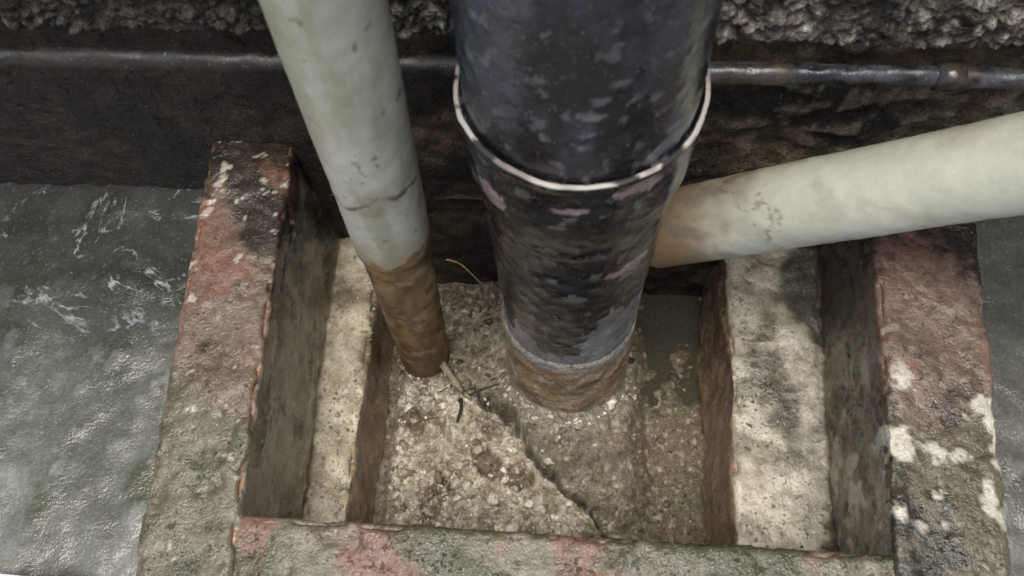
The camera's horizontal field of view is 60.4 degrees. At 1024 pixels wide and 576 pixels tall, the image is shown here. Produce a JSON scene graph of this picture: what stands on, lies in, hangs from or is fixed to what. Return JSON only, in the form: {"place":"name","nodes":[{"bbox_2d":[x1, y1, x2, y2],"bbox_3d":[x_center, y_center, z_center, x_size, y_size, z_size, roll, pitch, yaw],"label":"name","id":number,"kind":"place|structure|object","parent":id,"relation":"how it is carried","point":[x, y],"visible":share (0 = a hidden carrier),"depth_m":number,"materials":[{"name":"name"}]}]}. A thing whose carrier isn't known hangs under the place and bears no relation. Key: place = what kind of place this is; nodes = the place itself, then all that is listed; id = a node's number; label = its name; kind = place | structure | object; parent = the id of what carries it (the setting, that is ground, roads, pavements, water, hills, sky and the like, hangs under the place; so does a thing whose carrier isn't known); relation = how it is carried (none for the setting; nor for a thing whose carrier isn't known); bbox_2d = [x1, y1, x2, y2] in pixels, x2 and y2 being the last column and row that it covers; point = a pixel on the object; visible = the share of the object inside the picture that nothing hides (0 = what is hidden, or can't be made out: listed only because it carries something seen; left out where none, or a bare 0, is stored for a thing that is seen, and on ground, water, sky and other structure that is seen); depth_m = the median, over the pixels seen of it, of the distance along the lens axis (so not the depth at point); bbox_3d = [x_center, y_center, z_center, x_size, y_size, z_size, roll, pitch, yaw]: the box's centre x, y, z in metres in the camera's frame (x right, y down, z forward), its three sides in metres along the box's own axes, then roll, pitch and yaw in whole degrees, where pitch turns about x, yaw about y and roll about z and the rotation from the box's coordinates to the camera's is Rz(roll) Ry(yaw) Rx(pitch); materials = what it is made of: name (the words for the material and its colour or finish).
{"place":"outdoors","nodes":[
{"label":"outdoors","id":0,"kind":"place"},
{"bbox_2d":[0,182,1023,575],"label":"ground","id":1,"kind":"structure","parent":0,"point":[92,286],"depth_m":0.66,"materials":[{"name":"grey concrete"}]},
{"bbox_2d":[0,0,1023,296],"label":"house wall","id":2,"kind":"structure","parent":1,"relation":"on","point":[150,128],"depth_m":0.60,"materials":[{"name":"concrete"}]},
{"bbox_2d":[0,45,1023,91],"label":"conduit pipe","id":3,"kind":"object","parent":2,"relation":"attached to","point":[948,76],"visible":0.66,"depth_m":0.54,"materials":[{"name":"grey metal"}]},
{"bbox_2d":[449,0,723,412],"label":"soil pipe","id":4,"kind":"object","parent":2,"relation":"attached to","point":[581,122],"visible":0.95,"depth_m":0.39,"materials":[{"name":"black paint"},{"name":"glazed clay"}]},
{"bbox_2d":[650,111,1023,267],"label":"waste pipe","id":5,"kind":"object","parent":4,"relation":"attached to","point":[968,173],"visible":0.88,"depth_m":0.51,"materials":[{"name":"beige plastic"}]},
{"bbox_2d":[136,141,1010,575],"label":"brick drain surround","id":6,"kind":"object","parent":1,"relation":"on","point":[870,359],"visible":0.94,"depth_m":0.65,"materials":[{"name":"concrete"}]},
{"bbox_2d":[258,0,449,377],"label":"waste pipe","id":7,"kind":"object","parent":6,"relation":"on","point":[340,62],"visible":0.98,"depth_m":0.43,"materials":[{"name":"beige plastic"}]},
{"bbox_2d":[439,361,471,400],"bbox_3d":[-0.052,0.083,0.783,0.009,0.009,0.050,-32,67,-13],"label":"twig","id":8,"kind":"object","parent":6,"relation":"on","point":[450,375],"visible":0.98,"depth_m":0.78,"materials":[{"name":"wood"}]},
{"bbox_2d":[446,259,480,283],"bbox_3d":[-0.042,-0.016,0.767,0.033,0.021,0.004,21,67,12],"label":"twig","id":9,"kind":"object","parent":6,"relation":"on","point":[454,261],"visible":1,"depth_m":0.76,"materials":[{"name":"wood"}]},
{"bbox_2d":[450,377,495,389],"bbox_3d":[-0.035,0.085,0.786,0.041,0.011,0.011,2,64,4],"label":"twig","id":10,"kind":"object","parent":6,"relation":"on","point":[474,388],"visible":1,"depth_m":0.79,"materials":[{"name":"wood"}]},
{"bbox_2d":[469,383,499,395],"bbox_3d":[-0.026,0.091,0.774,0.031,0.018,0.010,2,64,4],"label":"twig","id":11,"kind":"object","parent":6,"relation":"on","point":[473,393],"visible":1,"depth_m":0.77,"materials":[{"name":"wood"}]},
{"bbox_2d":[636,293,699,407],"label":"puddle water","id":12,"kind":"structure","parent":6,"relation":"in","point":[668,323],"depth_m":0.83,"materials":[{"name":"brown liquid"}]},
{"bbox_2d":[302,280,824,547],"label":"gravel","id":13,"kind":"structure","parent":0,"point":[569,529],"depth_m":0.75,"materials":[{"name":"beige gravel"}]},
{"bbox_2d":[431,377,457,391],"bbox_3d":[-0.066,0.090,0.793,0.038,0.012,0.010,-12,64,-3],"label":"twig","id":14,"kind":"object","parent":13,"relation":"on","point":[440,389],"visible":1,"depth_m":0.79,"materials":[{"name":"wood"}]},
{"bbox_2d":[456,398,462,422],"bbox_3d":[-0.046,0.107,0.774,0.006,0.010,0.024,2,64,4],"label":"twig","id":15,"kind":"object","parent":13,"relation":"on","point":[460,400],"visible":1,"depth_m":0.77,"materials":[{"name":"wood"}]}
]}

